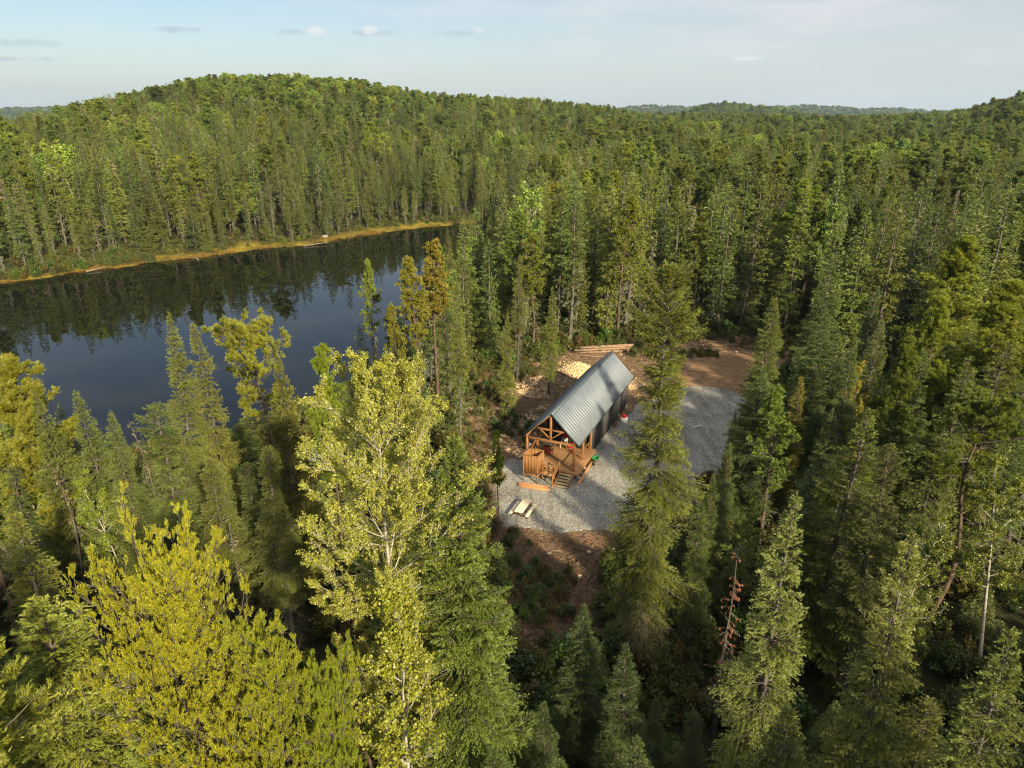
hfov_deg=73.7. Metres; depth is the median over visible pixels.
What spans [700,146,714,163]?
pine tree
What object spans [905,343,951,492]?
spruce tree
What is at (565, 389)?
brush litter
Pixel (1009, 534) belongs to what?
spruce tree
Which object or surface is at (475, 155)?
birch tree
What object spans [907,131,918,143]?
birch tree
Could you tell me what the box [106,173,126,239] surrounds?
pine tree
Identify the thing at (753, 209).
pine tree
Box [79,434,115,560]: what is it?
spruce tree
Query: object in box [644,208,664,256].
pine tree
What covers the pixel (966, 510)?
spruce tree
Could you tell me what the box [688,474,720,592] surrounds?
spruce tree
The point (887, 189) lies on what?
pine tree
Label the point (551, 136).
birch tree
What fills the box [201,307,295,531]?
pine tree
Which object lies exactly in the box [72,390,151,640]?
spruce tree
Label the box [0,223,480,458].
lake water
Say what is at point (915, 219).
dead tree
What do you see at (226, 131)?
dead tree
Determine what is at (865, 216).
pine tree
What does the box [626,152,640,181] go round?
birch tree
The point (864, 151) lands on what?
pine tree
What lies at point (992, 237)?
pine tree
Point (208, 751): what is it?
spruce tree
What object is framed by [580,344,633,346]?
log
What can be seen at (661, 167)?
pine tree
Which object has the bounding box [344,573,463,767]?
birch tree
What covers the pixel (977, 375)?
pine tree
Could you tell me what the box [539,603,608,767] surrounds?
fir tree
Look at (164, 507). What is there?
spruce tree
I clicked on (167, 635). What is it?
pine tree
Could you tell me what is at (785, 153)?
pine tree
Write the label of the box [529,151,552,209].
pine tree
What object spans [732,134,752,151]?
birch tree
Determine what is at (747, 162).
pine tree
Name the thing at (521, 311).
spruce tree
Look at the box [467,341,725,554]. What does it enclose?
wood chips
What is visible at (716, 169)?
pine tree
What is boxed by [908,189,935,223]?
pine tree
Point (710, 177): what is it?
pine tree
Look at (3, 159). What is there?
pine tree
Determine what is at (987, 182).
pine tree
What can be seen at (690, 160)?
pine tree
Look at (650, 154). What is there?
pine tree
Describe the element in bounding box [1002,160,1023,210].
pine tree
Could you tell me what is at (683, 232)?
pine tree
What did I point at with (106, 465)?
pine tree
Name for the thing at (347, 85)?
birch forest
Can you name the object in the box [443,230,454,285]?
spruce tree
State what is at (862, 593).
spruce tree
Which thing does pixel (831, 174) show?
pine tree
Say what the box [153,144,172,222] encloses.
dead tree
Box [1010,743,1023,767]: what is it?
spruce tree
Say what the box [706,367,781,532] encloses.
spruce tree
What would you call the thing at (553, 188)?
pine tree
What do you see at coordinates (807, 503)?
spruce tree
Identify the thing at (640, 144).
birch tree
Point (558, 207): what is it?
pine tree
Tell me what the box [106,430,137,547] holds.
spruce tree
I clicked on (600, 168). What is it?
pine tree
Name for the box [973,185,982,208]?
pine tree
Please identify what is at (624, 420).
plastic tote
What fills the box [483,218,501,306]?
spruce tree
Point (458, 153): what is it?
birch tree
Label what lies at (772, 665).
spruce tree
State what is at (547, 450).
armchair
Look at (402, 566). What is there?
birch tree
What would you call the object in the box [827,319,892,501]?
spruce tree
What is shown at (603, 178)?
pine tree
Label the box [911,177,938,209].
pine tree
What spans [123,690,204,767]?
spruce tree
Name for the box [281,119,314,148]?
birch tree
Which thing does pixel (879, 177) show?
dead tree
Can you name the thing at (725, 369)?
dirt track
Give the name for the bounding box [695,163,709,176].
pine tree
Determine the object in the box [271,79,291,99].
birch tree
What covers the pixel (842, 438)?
spruce tree
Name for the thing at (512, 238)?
pine tree
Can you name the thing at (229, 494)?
spruce tree
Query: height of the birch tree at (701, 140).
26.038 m
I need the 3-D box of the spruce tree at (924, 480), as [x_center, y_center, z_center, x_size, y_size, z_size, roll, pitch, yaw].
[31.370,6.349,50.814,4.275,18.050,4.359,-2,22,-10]
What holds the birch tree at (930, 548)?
on the ground at (812, 690)
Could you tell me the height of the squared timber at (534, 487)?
0.200 m
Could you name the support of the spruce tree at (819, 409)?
on the ground at (812, 690)
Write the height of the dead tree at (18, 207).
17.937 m
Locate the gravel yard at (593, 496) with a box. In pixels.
[491,386,748,532]
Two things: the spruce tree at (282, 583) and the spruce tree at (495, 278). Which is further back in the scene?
the spruce tree at (495, 278)
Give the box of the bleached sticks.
[466,338,739,637]
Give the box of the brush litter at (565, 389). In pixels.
[458,332,799,670]
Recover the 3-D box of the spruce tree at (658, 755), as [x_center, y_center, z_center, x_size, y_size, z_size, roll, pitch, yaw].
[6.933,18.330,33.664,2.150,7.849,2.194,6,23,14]
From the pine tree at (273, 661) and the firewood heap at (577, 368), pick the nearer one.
the pine tree at (273, 661)
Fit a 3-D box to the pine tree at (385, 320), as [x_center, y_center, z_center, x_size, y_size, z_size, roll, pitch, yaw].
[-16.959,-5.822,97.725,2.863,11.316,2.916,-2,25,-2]
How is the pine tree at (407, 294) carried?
on the ground at (812, 690)
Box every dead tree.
[0,177,16,243]
[11,184,27,234]
[51,466,109,633]
[112,165,129,234]
[127,420,164,549]
[138,153,154,231]
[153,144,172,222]
[160,157,174,228]
[222,115,230,151]
[223,514,265,634]
[252,145,266,218]
[315,164,323,215]
[373,326,378,375]
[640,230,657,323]
[683,185,696,300]
[690,206,696,232]
[698,552,742,738]
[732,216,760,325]
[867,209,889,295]
[871,158,885,200]
[909,201,923,246]
[942,190,959,249]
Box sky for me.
[0,0,1023,111]
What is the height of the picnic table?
0.761 m
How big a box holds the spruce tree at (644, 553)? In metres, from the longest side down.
27.380 x 6.222 x 5.985 m
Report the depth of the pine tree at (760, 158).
164.78 m
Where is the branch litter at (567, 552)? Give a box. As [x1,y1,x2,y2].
[483,521,627,667]
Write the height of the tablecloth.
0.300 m
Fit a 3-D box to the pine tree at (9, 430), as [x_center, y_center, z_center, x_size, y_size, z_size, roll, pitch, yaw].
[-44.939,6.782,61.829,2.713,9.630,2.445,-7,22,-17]
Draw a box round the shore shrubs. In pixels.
[5,207,494,286]
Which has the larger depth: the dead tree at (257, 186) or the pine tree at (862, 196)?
the dead tree at (257, 186)
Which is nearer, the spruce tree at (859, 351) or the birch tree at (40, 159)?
the spruce tree at (859, 351)
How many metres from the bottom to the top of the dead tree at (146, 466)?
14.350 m
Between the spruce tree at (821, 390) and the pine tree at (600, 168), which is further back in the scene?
the pine tree at (600, 168)
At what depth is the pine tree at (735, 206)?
135.59 m
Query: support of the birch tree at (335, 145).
on the ground at (812, 690)
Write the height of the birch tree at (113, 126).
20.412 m
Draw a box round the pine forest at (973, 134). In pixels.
[0,73,1023,241]
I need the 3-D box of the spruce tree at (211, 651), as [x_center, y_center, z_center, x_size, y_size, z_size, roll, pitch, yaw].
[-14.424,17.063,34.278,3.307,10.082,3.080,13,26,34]
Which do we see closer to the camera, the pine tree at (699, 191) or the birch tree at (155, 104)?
the pine tree at (699, 191)
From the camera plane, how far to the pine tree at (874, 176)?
171.06 m
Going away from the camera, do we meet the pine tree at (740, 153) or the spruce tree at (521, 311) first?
the spruce tree at (521, 311)
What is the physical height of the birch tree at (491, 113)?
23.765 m
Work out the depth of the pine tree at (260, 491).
55.71 m
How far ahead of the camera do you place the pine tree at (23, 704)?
18.55 m
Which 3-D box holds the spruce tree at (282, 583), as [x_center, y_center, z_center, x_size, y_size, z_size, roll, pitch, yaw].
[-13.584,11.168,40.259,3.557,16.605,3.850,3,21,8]
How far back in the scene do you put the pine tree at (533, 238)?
94.76 m
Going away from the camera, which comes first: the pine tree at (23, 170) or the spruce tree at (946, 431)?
the spruce tree at (946, 431)
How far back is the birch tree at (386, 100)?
438.00 m
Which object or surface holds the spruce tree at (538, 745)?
on the ground at (812, 690)
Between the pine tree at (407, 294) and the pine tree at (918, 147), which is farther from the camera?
the pine tree at (918, 147)
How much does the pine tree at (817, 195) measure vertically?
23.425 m
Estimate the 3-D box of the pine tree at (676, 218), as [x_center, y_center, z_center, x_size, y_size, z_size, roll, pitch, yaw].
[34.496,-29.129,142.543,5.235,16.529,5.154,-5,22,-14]
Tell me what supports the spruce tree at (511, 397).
on the ground at (812, 690)
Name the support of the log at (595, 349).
on the log
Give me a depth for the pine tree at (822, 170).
168.60 m
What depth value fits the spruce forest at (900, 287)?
167.88 m
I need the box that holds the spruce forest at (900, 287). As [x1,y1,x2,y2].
[0,73,1023,751]
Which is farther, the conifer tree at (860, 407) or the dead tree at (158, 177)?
the dead tree at (158, 177)
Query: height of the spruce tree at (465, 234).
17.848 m
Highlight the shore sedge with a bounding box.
[0,208,496,321]
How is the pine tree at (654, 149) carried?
on the ground at (812, 690)
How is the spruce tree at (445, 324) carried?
on the ground at (812, 690)
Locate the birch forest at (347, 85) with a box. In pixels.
[0,72,1023,155]
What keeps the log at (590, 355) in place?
on the ground at (812, 690)
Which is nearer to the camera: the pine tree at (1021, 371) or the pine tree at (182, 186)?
the pine tree at (1021, 371)
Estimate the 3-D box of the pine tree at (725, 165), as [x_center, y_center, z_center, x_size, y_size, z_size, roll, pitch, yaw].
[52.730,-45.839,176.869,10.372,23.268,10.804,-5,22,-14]
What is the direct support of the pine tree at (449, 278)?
on the ground at (812, 690)
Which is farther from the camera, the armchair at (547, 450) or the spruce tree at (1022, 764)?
the armchair at (547, 450)
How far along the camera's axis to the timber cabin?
69.89 m
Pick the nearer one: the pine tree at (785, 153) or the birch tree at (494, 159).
the pine tree at (785, 153)
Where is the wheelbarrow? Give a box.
[591,454,599,465]
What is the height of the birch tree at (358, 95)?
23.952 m
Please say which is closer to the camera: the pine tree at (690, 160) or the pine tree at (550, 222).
the pine tree at (550, 222)
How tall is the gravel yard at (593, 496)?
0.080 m
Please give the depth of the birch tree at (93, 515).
41.32 m
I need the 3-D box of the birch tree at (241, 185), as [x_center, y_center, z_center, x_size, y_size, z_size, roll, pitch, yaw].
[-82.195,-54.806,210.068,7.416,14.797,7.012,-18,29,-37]
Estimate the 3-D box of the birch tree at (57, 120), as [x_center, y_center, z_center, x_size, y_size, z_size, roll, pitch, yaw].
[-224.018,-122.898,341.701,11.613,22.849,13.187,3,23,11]
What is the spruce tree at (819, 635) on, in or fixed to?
on the ground at (812, 690)
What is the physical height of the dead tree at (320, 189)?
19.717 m
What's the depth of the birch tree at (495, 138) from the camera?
305.70 m
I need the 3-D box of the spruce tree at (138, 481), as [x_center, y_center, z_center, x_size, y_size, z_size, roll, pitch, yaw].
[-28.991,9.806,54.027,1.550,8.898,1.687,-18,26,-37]
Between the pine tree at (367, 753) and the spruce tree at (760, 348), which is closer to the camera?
the pine tree at (367, 753)
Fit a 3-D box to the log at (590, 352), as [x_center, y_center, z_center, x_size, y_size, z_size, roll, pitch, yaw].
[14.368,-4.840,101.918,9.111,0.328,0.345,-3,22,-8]
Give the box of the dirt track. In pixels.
[680,350,802,393]
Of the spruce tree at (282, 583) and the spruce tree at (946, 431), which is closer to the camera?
the spruce tree at (282, 583)
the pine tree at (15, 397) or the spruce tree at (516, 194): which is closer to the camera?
the pine tree at (15, 397)
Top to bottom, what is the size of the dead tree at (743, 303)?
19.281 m
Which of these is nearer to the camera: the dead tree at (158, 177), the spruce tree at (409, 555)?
the spruce tree at (409, 555)
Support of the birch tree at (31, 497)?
on the ground at (812, 690)
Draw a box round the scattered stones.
[483,381,749,542]
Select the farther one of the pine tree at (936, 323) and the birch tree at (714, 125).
the birch tree at (714, 125)
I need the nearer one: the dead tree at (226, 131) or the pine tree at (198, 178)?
the pine tree at (198, 178)
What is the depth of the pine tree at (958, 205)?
155.29 m
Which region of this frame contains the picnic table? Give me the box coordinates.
[509,499,536,518]
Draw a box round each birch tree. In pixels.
[0,450,76,570]
[24,152,67,228]
[38,141,95,215]
[46,114,65,132]
[60,118,72,125]
[69,111,80,120]
[71,467,152,623]
[106,123,122,141]
[110,147,142,181]
[132,121,154,147]
[137,115,150,123]
[143,100,170,120]
[157,129,167,144]
[231,182,258,212]
[235,118,249,142]
[250,98,266,116]
[266,85,281,112]
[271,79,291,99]
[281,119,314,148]
[287,159,310,189]
[288,81,310,93]
[293,86,316,108]
[294,347,496,767]
[313,101,325,120]
[330,137,341,164]
[333,115,351,149]
[344,105,367,120]
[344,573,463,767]
[353,92,374,115]
[361,95,380,117]
[373,132,394,166]
[374,548,420,624]
[375,118,396,139]
[381,96,397,124]
[395,140,408,162]
[420,145,434,165]
[443,134,455,161]
[449,244,484,318]
[455,149,470,190]
[457,155,471,198]
[469,152,481,195]
[472,121,482,139]
[474,156,494,200]
[482,107,506,127]
[487,111,499,124]
[489,133,509,166]
[490,154,501,167]
[495,130,506,167]
[504,180,550,312]
[508,131,519,150]
[519,145,533,160]
[526,131,534,146]
[534,114,547,130]
[541,125,557,150]
[541,130,561,151]
[560,154,575,173]
[582,148,594,169]
[592,118,603,128]
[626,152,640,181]
[635,140,644,154]
[675,154,699,175]
[698,135,713,155]
[702,121,722,140]
[708,507,765,610]
[724,140,735,149]
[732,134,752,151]
[745,134,762,152]
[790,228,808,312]
[794,133,808,142]
[800,132,812,143]
[802,195,847,281]
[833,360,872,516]
[854,502,958,689]
[865,142,887,171]
[892,136,911,159]
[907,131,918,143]
[951,444,1023,659]
[1004,158,1023,179]
[1007,208,1023,242]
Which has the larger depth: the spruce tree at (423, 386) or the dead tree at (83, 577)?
the spruce tree at (423, 386)
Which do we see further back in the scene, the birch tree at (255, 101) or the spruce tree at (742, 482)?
the birch tree at (255, 101)
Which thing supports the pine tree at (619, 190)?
on the ground at (812, 690)
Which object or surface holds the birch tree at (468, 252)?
on the ground at (812, 690)
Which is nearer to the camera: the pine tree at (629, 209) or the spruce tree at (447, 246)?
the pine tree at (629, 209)
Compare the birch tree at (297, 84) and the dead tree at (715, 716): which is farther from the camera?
the birch tree at (297, 84)
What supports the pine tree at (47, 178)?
on the ground at (812, 690)
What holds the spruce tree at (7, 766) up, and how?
on the ground at (812, 690)
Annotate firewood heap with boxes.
[556,361,590,378]
[628,378,644,389]
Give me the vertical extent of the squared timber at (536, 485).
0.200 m
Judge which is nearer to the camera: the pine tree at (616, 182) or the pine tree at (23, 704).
the pine tree at (23, 704)
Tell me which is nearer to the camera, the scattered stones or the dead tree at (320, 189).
the scattered stones
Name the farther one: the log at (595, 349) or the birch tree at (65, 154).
the birch tree at (65, 154)
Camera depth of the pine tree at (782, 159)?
186.71 m
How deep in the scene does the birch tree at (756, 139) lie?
306.05 m
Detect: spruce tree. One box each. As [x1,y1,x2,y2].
[0,466,69,618]
[0,498,23,578]
[0,499,35,611]
[0,511,116,763]
[0,594,149,767]
[0,652,21,681]
[0,668,69,758]
[0,689,67,767]
[29,387,121,631]
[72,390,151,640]
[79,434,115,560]
[95,660,143,750]
[104,411,161,619]
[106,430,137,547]
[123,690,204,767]
[131,460,151,510]
[134,401,212,606]
[139,465,171,544]
[161,311,232,547]
[178,448,218,603]
[189,322,254,562]
[195,457,258,667]
[199,647,257,760]
[201,723,248,757]
[211,463,255,618]
[234,462,289,637]
[243,445,311,651]
[259,690,332,767]
[400,536,422,613]
[411,333,434,409]
[432,269,469,398]
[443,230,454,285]
[446,248,457,305]
[447,281,470,438]
[460,216,469,264]
[460,233,470,315]
[466,215,482,297]
[480,745,511,767]
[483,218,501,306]
[487,246,501,317]
[490,209,502,279]
[497,315,517,409]
[502,195,524,284]
[503,156,522,224]
[505,188,525,232]
[508,256,528,382]
[519,756,530,767]
[525,700,562,767]
[540,286,560,395]
[550,758,568,767]
[574,230,585,325]
[601,252,709,665]
[604,736,627,767]
[610,734,653,767]
[642,697,674,767]
[668,709,710,767]
[669,490,712,647]
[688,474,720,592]
[705,443,735,569]
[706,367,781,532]
[706,492,808,767]
[720,409,736,468]
[722,295,785,479]
[737,216,756,306]
[744,464,825,650]
[746,705,808,767]
[759,407,895,687]
[765,377,806,520]
[767,225,787,307]
[768,308,839,483]
[775,408,841,541]
[782,256,841,408]
[791,332,845,499]
[794,366,828,478]
[801,701,851,767]
[807,531,929,767]
[812,192,827,264]
[813,335,859,508]
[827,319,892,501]
[827,443,904,705]
[843,285,880,391]
[849,378,885,512]
[850,693,871,739]
[882,692,946,767]
[888,738,919,767]
[889,349,934,533]
[896,355,977,551]
[900,706,945,767]
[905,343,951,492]
[916,339,1020,558]
[917,368,978,522]
[921,626,1023,767]
[936,323,979,415]
[953,369,1023,564]
[980,319,1023,481]
[988,695,1014,748]
[997,440,1023,555]
[1001,748,1023,767]
[1004,414,1023,523]
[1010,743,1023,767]
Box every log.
[574,347,626,351]
[575,345,632,348]
[575,355,603,356]
[578,350,628,353]
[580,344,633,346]
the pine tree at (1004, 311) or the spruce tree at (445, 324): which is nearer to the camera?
the pine tree at (1004, 311)
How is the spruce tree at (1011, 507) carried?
on the ground at (812, 690)
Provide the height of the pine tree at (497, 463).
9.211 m
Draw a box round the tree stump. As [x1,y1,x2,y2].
[586,550,591,556]
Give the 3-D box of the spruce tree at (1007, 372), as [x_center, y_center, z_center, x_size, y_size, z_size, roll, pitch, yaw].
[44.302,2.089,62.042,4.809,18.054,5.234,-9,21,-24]
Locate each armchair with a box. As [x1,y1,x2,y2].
[543,446,552,455]
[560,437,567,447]
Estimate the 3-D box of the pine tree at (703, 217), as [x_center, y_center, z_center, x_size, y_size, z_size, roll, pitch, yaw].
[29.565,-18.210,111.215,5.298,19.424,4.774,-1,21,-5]
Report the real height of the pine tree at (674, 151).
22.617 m
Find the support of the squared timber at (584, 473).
on the gravel yard at (593, 496)
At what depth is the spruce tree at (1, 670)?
30.85 m
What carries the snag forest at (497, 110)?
on the ground at (812, 690)
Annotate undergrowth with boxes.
[0,241,1023,767]
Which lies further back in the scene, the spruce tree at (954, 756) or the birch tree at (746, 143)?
the birch tree at (746, 143)
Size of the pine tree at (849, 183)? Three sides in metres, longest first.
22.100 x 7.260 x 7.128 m
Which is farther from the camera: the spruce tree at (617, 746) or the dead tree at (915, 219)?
the dead tree at (915, 219)
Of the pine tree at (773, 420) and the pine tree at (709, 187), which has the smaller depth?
the pine tree at (773, 420)
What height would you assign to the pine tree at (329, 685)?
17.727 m
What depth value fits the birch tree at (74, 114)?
355.75 m
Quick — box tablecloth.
[543,438,556,445]
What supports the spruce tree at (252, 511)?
on the ground at (812, 690)
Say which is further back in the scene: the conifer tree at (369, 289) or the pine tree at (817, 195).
the pine tree at (817, 195)
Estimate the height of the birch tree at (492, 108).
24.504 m
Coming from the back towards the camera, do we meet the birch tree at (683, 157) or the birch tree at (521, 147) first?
the birch tree at (521, 147)
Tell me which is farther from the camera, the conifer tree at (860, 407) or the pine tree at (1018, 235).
the pine tree at (1018, 235)
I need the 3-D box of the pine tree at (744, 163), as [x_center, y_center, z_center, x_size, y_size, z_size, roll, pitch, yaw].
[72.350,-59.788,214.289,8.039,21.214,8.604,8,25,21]
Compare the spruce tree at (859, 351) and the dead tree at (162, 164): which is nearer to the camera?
the spruce tree at (859, 351)
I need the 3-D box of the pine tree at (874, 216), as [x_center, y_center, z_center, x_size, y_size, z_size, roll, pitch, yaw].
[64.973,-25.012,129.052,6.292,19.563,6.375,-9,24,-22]
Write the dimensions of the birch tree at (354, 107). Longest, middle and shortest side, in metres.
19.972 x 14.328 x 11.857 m
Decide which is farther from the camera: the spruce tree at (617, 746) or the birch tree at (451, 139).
the birch tree at (451, 139)
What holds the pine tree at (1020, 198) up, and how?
on the ground at (812, 690)
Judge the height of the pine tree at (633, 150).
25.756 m
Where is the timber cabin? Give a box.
[521,351,633,489]
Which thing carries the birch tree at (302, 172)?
on the ground at (812, 690)
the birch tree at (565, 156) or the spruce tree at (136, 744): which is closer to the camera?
the spruce tree at (136, 744)
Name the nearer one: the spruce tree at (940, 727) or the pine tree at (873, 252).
the spruce tree at (940, 727)
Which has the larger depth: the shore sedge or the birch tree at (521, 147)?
the birch tree at (521, 147)
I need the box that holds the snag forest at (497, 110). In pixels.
[19,75,1000,138]
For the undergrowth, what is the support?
on the ground at (812, 690)
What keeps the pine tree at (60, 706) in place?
on the ground at (812, 690)
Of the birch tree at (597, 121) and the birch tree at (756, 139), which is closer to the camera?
the birch tree at (756, 139)
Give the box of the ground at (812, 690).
[0,108,1023,767]
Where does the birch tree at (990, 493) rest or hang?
on the ground at (812, 690)
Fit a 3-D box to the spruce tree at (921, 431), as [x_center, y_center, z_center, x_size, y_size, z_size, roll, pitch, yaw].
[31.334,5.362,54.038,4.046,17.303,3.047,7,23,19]
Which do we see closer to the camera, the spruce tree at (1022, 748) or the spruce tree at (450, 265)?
the spruce tree at (1022, 748)
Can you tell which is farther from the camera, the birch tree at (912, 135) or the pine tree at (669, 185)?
the birch tree at (912, 135)
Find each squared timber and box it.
[518,482,548,487]
[519,484,549,490]
[577,461,592,484]
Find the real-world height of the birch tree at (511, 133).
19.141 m
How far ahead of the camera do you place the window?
71.60 m
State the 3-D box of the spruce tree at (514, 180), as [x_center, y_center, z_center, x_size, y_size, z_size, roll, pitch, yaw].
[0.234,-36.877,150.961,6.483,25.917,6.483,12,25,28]
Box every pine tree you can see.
[0,143,27,232]
[0,351,108,596]
[0,429,61,584]
[0,464,17,625]
[0,635,58,767]
[0,669,41,764]
[2,413,18,439]
[4,155,41,236]
[5,650,114,767]
[42,176,73,237]
[59,480,272,767]
[91,445,113,483]
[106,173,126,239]
[158,158,190,235]
[167,167,189,232]
[187,151,206,225]
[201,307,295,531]
[205,600,333,767]
[250,139,277,222]
[258,477,270,505]
[286,650,351,755]
[291,629,367,767]
[303,342,352,547]
[336,667,398,767]
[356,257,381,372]
[370,674,420,763]
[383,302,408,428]
[383,307,400,362]
[395,255,432,400]
[412,237,454,398]
[423,243,457,361]
[486,429,505,520]
[497,208,540,338]
[511,232,544,355]
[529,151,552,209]
[538,205,554,267]
[544,154,568,204]
[546,181,569,223]
[553,194,569,236]
[557,141,571,156]
[561,162,570,190]
[574,170,596,259]
[577,163,604,184]
[589,155,600,168]
[591,169,602,211]
[593,172,609,235]
[600,169,624,242]
[602,170,622,245]
[602,193,647,334]
[616,142,633,189]
[626,141,637,159]
[635,163,652,195]
[636,145,659,199]
[637,174,648,202]
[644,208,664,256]
[649,145,661,167]
[650,176,670,213]
[651,159,674,192]
[657,153,674,180]
[663,163,685,208]
[667,161,697,205]
[670,148,678,164]
[670,185,688,220]
[671,205,688,258]
[674,221,692,246]
[679,212,710,319]
[684,158,696,174]
[685,185,702,225]
[690,174,702,204]
[693,174,721,227]
[693,178,721,300]
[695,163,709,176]
[697,162,733,202]
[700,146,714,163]
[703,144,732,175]
[716,160,738,208]
[724,188,749,267]
[724,198,754,228]
[725,151,743,170]
[736,151,769,191]
[736,158,748,182]
[739,161,757,198]
[740,178,772,261]
[744,383,800,548]
[749,185,770,257]
[762,177,820,317]
[763,159,785,205]
[771,154,787,237]
[772,164,801,212]
[783,150,789,171]
[786,151,814,184]
[795,184,834,319]
[810,161,831,188]
[816,213,845,303]
[817,167,844,211]
[819,142,840,169]
[830,199,881,334]
[833,171,854,206]
[838,146,863,177]
[840,147,866,201]
[844,199,879,272]
[845,156,866,194]
[846,189,866,226]
[847,201,870,251]
[851,334,934,511]
[854,160,880,196]
[864,148,882,183]
[864,401,916,535]
[869,184,893,242]
[870,235,886,292]
[874,173,902,209]
[886,159,916,201]
[887,337,917,387]
[888,235,1000,389]
[889,295,960,482]
[897,147,921,181]
[906,175,949,232]
[908,147,938,188]
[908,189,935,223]
[910,380,1023,621]
[911,144,923,153]
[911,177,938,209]
[919,737,959,766]
[926,278,1023,505]
[938,147,958,181]
[938,366,1005,507]
[942,209,954,240]
[943,199,962,229]
[946,155,976,240]
[962,144,1002,215]
[973,173,1000,228]
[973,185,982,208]
[976,189,1001,235]
[977,230,1000,274]
[999,204,1023,269]
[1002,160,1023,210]
[1003,195,1023,235]
[1004,239,1023,308]
[1007,332,1023,442]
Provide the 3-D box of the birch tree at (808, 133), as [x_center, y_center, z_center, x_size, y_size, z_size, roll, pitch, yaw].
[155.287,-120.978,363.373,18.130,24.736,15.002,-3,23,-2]
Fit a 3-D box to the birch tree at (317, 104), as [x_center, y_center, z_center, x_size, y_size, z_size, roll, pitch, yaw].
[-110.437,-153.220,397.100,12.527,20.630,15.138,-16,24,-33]
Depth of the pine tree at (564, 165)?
195.11 m
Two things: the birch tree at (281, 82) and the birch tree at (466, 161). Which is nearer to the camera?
the birch tree at (466, 161)
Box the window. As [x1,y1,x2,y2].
[553,425,562,435]
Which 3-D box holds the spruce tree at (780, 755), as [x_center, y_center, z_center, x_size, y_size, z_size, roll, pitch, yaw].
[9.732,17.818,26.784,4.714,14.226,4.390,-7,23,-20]
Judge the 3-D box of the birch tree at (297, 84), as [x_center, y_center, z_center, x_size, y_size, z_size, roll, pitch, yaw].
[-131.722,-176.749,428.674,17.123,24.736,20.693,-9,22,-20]
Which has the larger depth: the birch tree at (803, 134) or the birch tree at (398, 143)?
the birch tree at (803, 134)
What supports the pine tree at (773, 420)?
on the ground at (812, 690)
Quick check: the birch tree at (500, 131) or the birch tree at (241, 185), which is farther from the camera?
the birch tree at (500, 131)
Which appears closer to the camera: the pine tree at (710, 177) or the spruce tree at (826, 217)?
the spruce tree at (826, 217)
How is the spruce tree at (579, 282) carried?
on the ground at (812, 690)
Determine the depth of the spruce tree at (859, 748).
26.15 m
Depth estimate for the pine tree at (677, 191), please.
142.70 m
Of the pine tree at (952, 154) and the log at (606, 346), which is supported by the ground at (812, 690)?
the pine tree at (952, 154)
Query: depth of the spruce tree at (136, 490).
41.39 m
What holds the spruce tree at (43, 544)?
on the ground at (812, 690)
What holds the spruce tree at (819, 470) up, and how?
on the ground at (812, 690)
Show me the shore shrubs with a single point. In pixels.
(278, 238)
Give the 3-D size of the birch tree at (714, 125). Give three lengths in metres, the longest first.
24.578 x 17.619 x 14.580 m
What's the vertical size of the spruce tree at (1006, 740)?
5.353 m
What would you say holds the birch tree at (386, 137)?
on the ground at (812, 690)
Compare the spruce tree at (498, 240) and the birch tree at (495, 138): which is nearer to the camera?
the spruce tree at (498, 240)
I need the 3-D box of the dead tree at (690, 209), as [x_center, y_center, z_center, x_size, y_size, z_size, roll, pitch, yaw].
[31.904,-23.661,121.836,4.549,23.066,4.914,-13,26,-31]
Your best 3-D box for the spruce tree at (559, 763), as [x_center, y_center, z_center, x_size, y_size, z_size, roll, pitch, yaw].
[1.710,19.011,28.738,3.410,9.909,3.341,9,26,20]
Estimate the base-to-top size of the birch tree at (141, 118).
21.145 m
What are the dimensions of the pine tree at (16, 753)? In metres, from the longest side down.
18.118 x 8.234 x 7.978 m
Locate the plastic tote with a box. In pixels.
[620,416,627,422]
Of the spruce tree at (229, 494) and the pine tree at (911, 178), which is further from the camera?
the pine tree at (911, 178)
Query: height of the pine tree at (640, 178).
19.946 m
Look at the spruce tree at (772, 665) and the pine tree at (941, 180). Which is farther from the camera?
the pine tree at (941, 180)
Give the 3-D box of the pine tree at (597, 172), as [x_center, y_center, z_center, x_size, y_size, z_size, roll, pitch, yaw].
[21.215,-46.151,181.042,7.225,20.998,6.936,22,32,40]
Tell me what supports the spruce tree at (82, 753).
on the ground at (812, 690)
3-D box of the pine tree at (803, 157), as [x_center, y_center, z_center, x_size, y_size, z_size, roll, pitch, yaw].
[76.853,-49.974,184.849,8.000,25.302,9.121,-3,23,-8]
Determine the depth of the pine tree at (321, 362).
47.90 m
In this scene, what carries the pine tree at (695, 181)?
on the ground at (812, 690)
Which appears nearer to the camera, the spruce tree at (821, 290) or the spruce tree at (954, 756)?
the spruce tree at (954, 756)
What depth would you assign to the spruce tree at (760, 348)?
56.51 m
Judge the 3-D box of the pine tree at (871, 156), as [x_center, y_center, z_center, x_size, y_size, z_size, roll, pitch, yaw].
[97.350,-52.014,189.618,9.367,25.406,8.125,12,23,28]
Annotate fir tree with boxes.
[262,357,331,609]
[386,432,554,767]
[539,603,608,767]
[584,643,655,767]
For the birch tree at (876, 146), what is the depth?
200.38 m
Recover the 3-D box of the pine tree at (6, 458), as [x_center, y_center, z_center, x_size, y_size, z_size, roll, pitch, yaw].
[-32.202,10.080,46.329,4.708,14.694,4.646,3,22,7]

